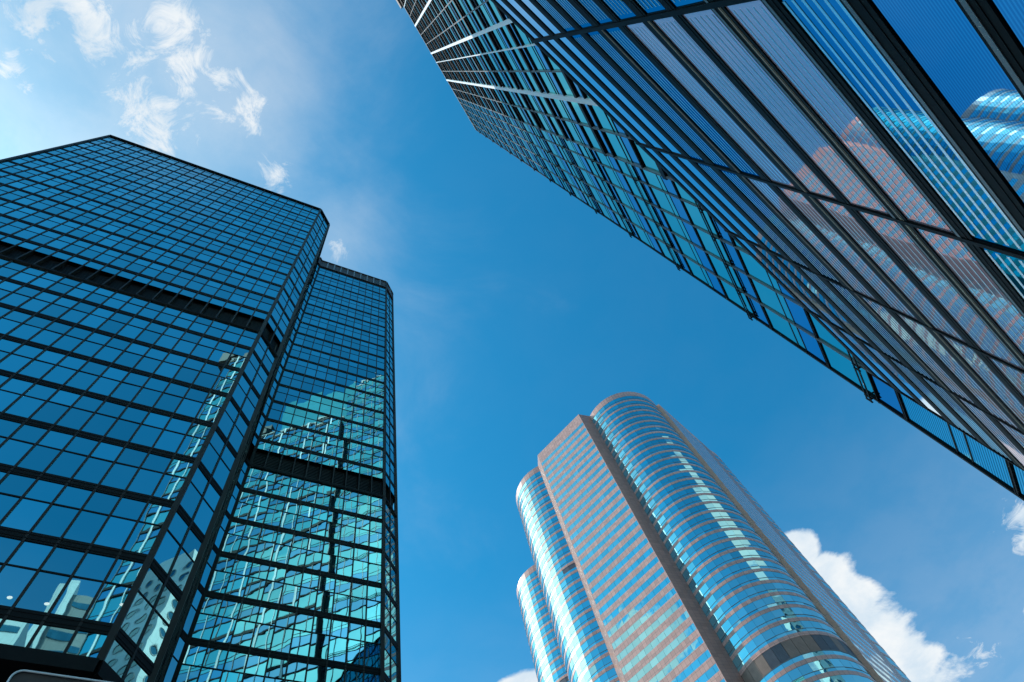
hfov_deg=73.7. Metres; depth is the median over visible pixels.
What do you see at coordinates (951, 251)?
window
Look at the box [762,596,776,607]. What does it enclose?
window
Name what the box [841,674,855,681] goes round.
window
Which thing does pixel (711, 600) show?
window
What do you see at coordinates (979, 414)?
window
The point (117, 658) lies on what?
window
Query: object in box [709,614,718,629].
window
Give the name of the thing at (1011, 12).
window
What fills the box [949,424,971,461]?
window
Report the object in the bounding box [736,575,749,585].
window
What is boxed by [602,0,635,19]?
window
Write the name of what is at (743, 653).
window
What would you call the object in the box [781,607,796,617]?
window
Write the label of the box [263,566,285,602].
window
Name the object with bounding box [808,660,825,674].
window
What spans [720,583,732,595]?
window
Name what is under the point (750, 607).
window
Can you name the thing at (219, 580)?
window
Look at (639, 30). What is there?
window
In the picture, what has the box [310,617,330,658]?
window
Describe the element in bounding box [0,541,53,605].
window
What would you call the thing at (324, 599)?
window
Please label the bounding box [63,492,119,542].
window
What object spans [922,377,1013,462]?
window
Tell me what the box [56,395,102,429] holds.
window
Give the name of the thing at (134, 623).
window
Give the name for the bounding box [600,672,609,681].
window
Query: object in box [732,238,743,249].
window
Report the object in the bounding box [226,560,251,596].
window
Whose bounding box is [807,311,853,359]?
window
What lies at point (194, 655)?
window
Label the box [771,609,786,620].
window
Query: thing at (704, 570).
window
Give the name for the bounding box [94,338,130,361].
window
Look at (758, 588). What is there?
window
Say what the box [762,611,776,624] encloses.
window
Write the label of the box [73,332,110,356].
window
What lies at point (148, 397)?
window
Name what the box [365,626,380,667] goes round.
window
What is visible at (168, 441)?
window
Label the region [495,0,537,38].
window
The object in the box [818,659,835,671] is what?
window
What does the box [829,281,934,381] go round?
window
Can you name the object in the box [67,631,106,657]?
window
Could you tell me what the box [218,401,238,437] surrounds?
window
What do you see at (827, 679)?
window
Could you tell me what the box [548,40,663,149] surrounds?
window
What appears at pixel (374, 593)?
window
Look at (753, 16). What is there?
window
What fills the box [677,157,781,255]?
window
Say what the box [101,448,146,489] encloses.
window
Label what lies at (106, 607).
window
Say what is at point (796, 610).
window
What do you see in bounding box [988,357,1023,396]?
window
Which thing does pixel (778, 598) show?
window
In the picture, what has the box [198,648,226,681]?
window
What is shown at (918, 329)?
window
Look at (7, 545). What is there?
window
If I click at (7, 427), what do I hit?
window
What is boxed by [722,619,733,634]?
window
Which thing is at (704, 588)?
window
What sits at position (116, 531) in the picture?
window
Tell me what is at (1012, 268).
window
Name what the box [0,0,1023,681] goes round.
sky
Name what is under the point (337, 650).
window
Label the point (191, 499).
window
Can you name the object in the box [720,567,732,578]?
window
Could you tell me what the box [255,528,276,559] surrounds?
window
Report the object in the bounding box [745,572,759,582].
window
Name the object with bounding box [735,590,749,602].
window
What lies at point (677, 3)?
window
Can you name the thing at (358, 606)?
window
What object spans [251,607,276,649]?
window
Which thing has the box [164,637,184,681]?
window
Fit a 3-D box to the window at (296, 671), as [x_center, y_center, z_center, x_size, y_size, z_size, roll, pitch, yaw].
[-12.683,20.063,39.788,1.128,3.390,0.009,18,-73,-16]
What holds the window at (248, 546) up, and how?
in the office tower at (198, 466)
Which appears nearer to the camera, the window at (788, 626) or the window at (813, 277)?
the window at (813, 277)
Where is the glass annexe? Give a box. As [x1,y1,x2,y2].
[491,0,1023,470]
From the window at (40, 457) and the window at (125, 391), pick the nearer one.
the window at (40, 457)
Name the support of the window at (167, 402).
in the office tower at (198, 466)
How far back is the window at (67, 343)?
41.95 m
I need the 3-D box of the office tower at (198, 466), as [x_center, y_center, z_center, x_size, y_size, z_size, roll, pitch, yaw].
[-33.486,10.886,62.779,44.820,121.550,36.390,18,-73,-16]
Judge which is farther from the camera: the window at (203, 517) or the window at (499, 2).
the window at (203, 517)
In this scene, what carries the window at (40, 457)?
in the office tower at (198, 466)
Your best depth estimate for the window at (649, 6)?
6.84 m
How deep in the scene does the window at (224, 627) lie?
41.96 m
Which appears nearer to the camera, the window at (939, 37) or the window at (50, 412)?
the window at (939, 37)
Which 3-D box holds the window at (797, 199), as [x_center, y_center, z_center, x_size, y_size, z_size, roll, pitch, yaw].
[4.549,-1.158,9.191,2.774,0.610,0.004,37,-79,-21]
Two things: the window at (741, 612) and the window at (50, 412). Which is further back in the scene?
the window at (741, 612)
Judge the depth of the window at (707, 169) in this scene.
11.59 m
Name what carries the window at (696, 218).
in the glass tower at (520, 96)
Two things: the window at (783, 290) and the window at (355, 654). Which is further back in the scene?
the window at (355, 654)
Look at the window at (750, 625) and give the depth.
133.29 m
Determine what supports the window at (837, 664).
in the granite tower at (662, 546)
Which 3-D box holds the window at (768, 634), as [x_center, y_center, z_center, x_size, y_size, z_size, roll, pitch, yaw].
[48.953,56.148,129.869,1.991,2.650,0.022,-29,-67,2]
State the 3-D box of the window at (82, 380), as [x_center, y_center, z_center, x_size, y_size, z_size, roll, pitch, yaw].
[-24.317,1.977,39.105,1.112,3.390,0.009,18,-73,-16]
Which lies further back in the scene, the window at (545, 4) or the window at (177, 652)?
the window at (177, 652)
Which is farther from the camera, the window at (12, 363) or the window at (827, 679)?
the window at (827, 679)
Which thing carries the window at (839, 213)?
in the glass annexe
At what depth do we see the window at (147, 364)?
43.25 m
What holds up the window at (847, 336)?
in the glass annexe
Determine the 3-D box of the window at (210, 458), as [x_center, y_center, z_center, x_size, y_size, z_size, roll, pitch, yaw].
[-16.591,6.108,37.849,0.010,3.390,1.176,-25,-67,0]
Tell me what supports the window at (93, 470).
in the office tower at (198, 466)
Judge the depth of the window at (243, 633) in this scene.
42.29 m
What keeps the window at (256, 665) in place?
in the office tower at (198, 466)
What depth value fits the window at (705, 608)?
144.16 m
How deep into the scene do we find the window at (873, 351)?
14.47 m
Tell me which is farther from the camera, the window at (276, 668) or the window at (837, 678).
the window at (837, 678)
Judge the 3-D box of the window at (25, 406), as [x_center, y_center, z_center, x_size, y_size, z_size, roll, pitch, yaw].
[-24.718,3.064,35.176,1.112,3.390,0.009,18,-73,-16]
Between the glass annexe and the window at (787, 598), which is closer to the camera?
the glass annexe
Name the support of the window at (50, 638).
in the office tower at (198, 466)
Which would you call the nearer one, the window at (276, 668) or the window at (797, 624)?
the window at (276, 668)
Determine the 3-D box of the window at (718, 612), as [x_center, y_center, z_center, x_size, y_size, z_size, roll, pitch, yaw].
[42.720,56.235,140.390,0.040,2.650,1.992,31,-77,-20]
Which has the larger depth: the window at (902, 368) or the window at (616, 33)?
the window at (902, 368)
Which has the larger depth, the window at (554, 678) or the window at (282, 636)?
the window at (554, 678)
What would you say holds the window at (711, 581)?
in the granite tower at (662, 546)
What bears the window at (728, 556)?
in the granite tower at (662, 546)
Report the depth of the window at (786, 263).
13.40 m
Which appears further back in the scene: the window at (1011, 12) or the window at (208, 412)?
the window at (208, 412)
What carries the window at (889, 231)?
in the glass annexe
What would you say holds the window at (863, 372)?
in the glass tower at (520, 96)
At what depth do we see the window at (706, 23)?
6.57 m
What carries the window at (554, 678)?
in the granite tower at (548, 662)
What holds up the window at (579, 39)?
in the glass annexe
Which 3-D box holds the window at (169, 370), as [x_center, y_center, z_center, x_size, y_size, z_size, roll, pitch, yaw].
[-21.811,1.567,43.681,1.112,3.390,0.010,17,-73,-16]
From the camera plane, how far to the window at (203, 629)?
41.65 m
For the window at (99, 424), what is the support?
in the office tower at (198, 466)
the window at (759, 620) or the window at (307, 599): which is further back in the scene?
the window at (759, 620)
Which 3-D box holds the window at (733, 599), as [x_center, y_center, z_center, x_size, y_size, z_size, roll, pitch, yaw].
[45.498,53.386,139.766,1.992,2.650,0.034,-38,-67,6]
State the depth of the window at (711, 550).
152.76 m
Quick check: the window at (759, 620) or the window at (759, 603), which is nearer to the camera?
the window at (759, 620)
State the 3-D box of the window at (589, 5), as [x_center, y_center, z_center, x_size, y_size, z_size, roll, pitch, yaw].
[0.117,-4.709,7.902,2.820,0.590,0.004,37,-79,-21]
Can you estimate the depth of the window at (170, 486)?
33.70 m
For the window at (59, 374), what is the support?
in the office tower at (198, 466)
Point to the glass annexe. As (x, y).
(847, 176)
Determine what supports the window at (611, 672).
in the granite tower at (662, 546)
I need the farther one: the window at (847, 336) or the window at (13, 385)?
the window at (13, 385)
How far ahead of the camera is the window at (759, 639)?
130.04 m
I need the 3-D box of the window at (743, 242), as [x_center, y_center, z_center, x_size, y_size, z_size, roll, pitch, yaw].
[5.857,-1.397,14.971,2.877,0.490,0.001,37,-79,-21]
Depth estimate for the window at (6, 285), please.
44.82 m
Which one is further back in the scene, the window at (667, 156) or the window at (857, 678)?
the window at (857, 678)
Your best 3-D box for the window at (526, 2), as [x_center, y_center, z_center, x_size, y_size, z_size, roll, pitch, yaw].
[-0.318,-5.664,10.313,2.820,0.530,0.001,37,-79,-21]
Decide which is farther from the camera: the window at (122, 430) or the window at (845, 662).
the window at (845, 662)
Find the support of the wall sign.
attached to the office tower at (198, 466)
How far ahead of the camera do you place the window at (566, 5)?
9.15 m
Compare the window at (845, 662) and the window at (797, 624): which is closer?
the window at (845, 662)
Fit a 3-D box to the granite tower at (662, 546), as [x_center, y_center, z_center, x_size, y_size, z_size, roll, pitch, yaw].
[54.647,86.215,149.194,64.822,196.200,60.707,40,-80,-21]
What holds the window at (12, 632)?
in the office tower at (198, 466)
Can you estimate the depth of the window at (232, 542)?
48.86 m
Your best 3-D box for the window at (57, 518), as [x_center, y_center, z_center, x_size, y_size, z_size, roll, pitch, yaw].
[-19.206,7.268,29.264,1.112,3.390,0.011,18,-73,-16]
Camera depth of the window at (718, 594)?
143.32 m
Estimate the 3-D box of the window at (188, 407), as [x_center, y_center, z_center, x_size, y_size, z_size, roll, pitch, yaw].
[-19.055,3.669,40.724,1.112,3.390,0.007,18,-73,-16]
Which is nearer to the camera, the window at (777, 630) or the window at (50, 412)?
the window at (50, 412)
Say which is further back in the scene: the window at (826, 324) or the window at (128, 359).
the window at (128, 359)
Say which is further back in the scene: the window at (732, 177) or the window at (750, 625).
the window at (750, 625)
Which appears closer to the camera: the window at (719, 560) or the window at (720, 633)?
the window at (720, 633)
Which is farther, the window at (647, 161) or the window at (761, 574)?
the window at (761, 574)
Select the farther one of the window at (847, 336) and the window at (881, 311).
the window at (847, 336)
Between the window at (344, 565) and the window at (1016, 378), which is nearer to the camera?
the window at (1016, 378)
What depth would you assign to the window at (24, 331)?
41.29 m
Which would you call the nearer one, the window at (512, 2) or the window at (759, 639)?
the window at (512, 2)
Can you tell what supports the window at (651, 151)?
in the glass annexe
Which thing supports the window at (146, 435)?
in the office tower at (198, 466)
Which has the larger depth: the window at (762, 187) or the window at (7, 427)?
the window at (7, 427)
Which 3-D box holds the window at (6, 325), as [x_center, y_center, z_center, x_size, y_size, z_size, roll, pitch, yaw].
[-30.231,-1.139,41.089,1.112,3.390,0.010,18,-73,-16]
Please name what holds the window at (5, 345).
in the office tower at (198, 466)
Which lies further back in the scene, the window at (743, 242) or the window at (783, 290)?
the window at (783, 290)
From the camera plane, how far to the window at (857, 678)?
119.85 m
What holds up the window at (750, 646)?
in the granite tower at (662, 546)
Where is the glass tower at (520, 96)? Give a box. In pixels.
[396,0,1023,500]
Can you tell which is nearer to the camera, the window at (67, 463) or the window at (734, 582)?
the window at (67, 463)
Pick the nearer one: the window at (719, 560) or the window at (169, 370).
the window at (169, 370)
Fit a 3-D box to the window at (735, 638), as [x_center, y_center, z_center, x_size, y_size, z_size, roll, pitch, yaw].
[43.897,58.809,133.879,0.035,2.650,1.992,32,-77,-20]
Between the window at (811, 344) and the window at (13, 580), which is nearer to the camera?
the window at (13, 580)
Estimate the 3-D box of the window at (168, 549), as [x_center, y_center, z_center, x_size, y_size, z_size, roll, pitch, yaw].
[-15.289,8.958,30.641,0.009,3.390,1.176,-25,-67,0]
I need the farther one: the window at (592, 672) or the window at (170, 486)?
the window at (592, 672)
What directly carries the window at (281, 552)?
in the office tower at (198, 466)
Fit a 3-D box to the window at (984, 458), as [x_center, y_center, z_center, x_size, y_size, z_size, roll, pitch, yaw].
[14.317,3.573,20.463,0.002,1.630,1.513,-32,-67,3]
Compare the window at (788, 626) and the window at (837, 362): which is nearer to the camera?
the window at (837, 362)
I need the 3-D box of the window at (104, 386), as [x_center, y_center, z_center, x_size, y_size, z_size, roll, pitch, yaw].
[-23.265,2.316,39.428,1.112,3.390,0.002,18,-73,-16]
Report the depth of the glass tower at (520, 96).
42.99 m
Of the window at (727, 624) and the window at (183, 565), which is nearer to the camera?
the window at (183, 565)
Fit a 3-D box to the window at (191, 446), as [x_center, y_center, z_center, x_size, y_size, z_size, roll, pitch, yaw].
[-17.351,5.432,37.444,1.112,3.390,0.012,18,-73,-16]
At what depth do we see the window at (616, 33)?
8.91 m
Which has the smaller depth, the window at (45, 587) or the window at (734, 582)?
the window at (45, 587)
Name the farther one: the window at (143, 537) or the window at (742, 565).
the window at (742, 565)
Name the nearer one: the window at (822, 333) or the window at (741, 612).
the window at (822, 333)
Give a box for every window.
[0,281,21,297]
[0,310,31,333]
[0,339,20,359]
[0,344,43,372]
[0,378,33,411]
[0,419,21,443]
[0,424,47,465]
[0,471,5,479]
[0,474,35,519]
[0,480,63,530]
[0,536,20,566]
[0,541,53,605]
[0,619,39,646]
[5,384,56,417]
[8,316,51,339]
[15,547,84,611]
[17,430,73,471]
[19,350,64,377]
[29,322,71,345]
[29,625,74,652]
[30,390,79,423]
[32,486,91,536]
[42,356,86,383]
[45,436,98,477]
[51,553,115,617]
[52,327,91,350]
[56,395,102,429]
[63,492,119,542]
[65,361,107,389]
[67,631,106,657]
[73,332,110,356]
[73,442,122,483]
[81,401,125,434]
[85,559,142,622]
[88,367,127,395]
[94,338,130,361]
[94,498,145,548]
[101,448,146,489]
[105,640,130,677]
[106,407,147,440]
[111,372,148,400]
[114,343,149,366]
[121,568,163,643]
[124,503,170,553]
[124,660,148,681]
[128,454,170,494]
[130,412,169,446]
[133,378,168,406]
[135,348,167,372]
[139,586,177,662]
[154,353,186,377]
[154,418,191,451]
[154,459,192,499]
[154,512,188,573]
[155,383,188,411]
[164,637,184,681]
[170,529,200,590]
[174,358,204,382]
[176,388,207,417]
[176,645,206,681]
[177,423,210,456]
[180,467,207,517]
[192,597,221,639]
[194,483,219,534]
[197,393,225,421]
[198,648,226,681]
[201,431,224,473]
[208,556,234,592]
[211,600,240,642]
[213,446,234,489]
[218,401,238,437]
[221,651,247,681]
[222,522,245,553]
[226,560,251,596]
[231,603,258,646]
[238,525,261,556]
[243,655,267,681]
[244,563,268,599]
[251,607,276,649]
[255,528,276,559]
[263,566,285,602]
[265,658,286,681]
[271,610,294,652]
[272,532,292,563]
[280,570,301,606]
[286,661,306,681]
[289,535,307,566]
[291,613,312,655]
[298,573,318,609]
[305,538,323,569]
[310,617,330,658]
[316,576,334,612]
[321,541,338,573]
[328,620,347,661]
[333,579,350,615]
[337,545,352,576]
[347,623,364,664]
[350,583,366,618]
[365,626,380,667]
[367,586,380,621]
[402,0,1023,496]
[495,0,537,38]
[507,0,548,36]
[518,396,910,681]
[518,571,568,681]
[521,0,560,33]
[536,0,574,31]
[538,42,646,144]
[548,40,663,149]
[555,0,591,27]
[559,37,681,154]
[571,34,702,160]
[577,0,612,23]
[587,31,729,168]
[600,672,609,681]
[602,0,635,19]
[602,655,612,667]
[606,27,760,177]
[607,668,617,680]
[626,23,794,187]
[629,164,680,266]
[632,140,659,172]
[634,0,665,13]
[644,147,738,235]
[653,17,835,198]
[660,152,759,245]
[670,0,702,6]
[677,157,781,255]
[683,9,887,213]
[683,202,710,232]
[695,228,722,258]
[697,163,808,268]
[699,566,709,578]
[700,583,709,597]
[702,601,711,616]
[703,211,753,314]
[706,546,718,556]
[706,561,717,573]
[706,577,716,590]
[707,594,717,608]
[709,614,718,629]
[712,572,724,584]
[713,556,725,567]
[713,588,724,602]
[714,607,725,621]
[716,626,726,642]
[720,170,840,283]
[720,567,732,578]
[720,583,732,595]
[720,601,732,614]
[721,553,734,563]
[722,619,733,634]
[725,640,734,656]
[726,0,952,232]
[728,578,741,590]
[728,595,740,608]
[728,613,740,627]
[729,564,742,574]
[730,633,741,648]
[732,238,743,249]
[733,654,743,670]
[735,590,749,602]
[735,607,748,621]
[736,237,820,316]
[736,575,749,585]
[736,626,749,641]
[737,249,772,287]
[737,561,750,570]
[738,646,750,663]
[744,586,758,598]
[744,602,758,615]
[744,620,757,634]
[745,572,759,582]
[745,640,758,655]
[748,178,876,300]
[750,278,785,317]
[752,615,767,628]
[753,584,768,594]
[753,599,767,610]
[753,634,767,649]
[754,571,768,580]
[755,246,844,330]
[761,629,776,643]
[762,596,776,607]
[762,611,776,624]
[763,306,797,344]
[763,583,776,592]
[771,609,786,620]
[771,625,786,638]
[772,595,786,604]
[776,256,869,344]
[778,187,917,319]
[778,283,796,301]
[778,673,791,681]
[780,0,1023,252]
[780,622,796,634]
[781,595,795,603]
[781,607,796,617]
[785,298,813,334]
[787,668,804,681]
[790,607,805,616]
[791,621,806,631]
[797,663,814,678]
[798,328,825,363]
[801,268,899,361]
[801,621,816,630]
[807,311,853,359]
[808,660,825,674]
[816,198,965,342]
[816,316,890,385]
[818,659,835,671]
[819,676,832,681]
[820,342,865,390]
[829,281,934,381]
[829,659,845,669]
[830,675,844,681]
[838,329,914,400]
[839,659,855,670]
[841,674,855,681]
[850,674,863,681]
[855,358,875,396]
[858,211,1023,369]
[862,297,976,405]
[863,343,943,418]
[868,372,903,415]
[870,0,1023,204]
[889,358,975,438]
[898,314,1019,429]
[899,393,955,450]
[915,228,1023,354]
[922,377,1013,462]
[942,335,1023,424]
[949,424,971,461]
[959,399,1023,465]
[965,434,1013,489]
[982,248,1023,299]
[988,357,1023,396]
[990,0,1023,50]
[997,420,1023,447]
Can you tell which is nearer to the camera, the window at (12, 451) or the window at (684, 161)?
the window at (684, 161)
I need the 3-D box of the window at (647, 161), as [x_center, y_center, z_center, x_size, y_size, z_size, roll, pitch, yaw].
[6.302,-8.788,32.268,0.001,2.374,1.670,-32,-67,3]
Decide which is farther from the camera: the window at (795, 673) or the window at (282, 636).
the window at (795, 673)
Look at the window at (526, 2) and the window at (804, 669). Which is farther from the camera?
the window at (804, 669)
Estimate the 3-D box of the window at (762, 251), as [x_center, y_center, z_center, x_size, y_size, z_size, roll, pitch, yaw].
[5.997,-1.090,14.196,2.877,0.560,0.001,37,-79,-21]
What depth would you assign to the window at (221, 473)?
38.19 m
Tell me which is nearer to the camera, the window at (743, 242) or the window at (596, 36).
the window at (596, 36)
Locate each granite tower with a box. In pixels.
[516,392,910,681]
[517,565,568,681]
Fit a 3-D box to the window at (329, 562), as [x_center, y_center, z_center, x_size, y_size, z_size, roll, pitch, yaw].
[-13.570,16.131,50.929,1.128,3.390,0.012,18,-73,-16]
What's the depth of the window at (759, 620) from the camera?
133.19 m
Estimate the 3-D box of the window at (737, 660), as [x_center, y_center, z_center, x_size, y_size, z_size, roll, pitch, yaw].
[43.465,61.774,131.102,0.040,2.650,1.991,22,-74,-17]
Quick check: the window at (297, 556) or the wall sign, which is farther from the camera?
the window at (297, 556)
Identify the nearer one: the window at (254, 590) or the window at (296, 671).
the window at (296, 671)
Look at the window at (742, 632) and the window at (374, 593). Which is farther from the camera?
the window at (742, 632)
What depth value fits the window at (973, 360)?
9.27 m
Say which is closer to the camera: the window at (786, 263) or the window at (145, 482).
the window at (786, 263)
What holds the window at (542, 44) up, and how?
in the glass annexe
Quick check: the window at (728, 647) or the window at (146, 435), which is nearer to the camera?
the window at (146, 435)
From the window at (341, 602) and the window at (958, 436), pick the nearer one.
the window at (958, 436)
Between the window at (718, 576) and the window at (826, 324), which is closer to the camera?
the window at (826, 324)
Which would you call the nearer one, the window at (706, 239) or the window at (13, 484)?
the window at (13, 484)
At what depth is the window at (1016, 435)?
11.03 m
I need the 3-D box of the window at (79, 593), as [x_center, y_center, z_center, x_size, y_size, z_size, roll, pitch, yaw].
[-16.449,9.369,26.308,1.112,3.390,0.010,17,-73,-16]
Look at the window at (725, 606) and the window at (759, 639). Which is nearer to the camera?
the window at (759, 639)
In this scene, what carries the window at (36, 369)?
in the office tower at (198, 466)
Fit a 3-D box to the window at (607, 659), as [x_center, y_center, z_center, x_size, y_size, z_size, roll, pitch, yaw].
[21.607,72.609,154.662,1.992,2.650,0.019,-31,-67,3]
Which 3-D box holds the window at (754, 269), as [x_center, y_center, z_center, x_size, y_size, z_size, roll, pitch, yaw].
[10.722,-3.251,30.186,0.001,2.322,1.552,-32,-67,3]
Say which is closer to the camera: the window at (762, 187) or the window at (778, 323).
the window at (762, 187)
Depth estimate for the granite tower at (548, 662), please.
221.45 m
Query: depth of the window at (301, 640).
43.28 m
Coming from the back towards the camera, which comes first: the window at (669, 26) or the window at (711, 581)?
the window at (711, 581)
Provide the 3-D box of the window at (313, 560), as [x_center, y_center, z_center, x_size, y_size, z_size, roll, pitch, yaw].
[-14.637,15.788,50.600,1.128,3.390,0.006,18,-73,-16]
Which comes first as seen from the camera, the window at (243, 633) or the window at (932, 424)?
the window at (932, 424)
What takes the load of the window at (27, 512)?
in the office tower at (198, 466)
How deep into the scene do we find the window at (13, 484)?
29.27 m
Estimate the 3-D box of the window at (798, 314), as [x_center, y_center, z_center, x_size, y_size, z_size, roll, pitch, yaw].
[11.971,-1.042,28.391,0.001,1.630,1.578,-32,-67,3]
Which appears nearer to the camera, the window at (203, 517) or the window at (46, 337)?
the window at (203, 517)
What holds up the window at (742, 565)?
in the granite tower at (662, 546)
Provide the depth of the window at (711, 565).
149.59 m
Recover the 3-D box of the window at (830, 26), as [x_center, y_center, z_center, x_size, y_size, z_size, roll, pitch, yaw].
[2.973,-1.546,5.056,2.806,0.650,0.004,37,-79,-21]
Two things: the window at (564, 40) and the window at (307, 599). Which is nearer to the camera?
the window at (564, 40)
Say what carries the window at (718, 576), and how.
in the granite tower at (662, 546)
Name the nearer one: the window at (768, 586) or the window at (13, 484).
the window at (13, 484)
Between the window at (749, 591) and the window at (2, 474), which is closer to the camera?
the window at (2, 474)
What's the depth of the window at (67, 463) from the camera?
32.40 m
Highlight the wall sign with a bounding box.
[7,670,109,681]
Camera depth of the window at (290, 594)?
46.56 m
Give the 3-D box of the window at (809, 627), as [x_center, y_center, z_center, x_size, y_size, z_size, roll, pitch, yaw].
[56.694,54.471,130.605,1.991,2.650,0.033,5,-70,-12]
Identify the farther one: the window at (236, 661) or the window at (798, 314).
the window at (236, 661)
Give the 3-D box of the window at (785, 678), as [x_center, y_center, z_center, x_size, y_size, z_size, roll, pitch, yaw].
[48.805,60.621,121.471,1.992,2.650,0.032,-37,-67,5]
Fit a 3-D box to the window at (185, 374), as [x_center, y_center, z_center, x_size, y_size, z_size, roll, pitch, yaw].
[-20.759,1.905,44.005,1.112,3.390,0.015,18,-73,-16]
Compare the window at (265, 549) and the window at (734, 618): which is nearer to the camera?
the window at (265, 549)
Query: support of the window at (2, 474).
in the office tower at (198, 466)
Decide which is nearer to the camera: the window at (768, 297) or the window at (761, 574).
the window at (768, 297)
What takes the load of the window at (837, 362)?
in the glass tower at (520, 96)
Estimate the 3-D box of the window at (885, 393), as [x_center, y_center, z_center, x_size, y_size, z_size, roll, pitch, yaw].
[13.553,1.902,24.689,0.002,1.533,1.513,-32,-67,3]
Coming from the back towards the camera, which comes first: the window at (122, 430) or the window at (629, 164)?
the window at (629, 164)
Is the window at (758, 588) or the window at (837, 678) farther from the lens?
the window at (758, 588)
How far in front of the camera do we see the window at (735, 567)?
146.23 m
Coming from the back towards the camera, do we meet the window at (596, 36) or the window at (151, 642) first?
the window at (151, 642)
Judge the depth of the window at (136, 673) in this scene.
25.11 m
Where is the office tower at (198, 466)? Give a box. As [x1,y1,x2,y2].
[0,135,400,681]

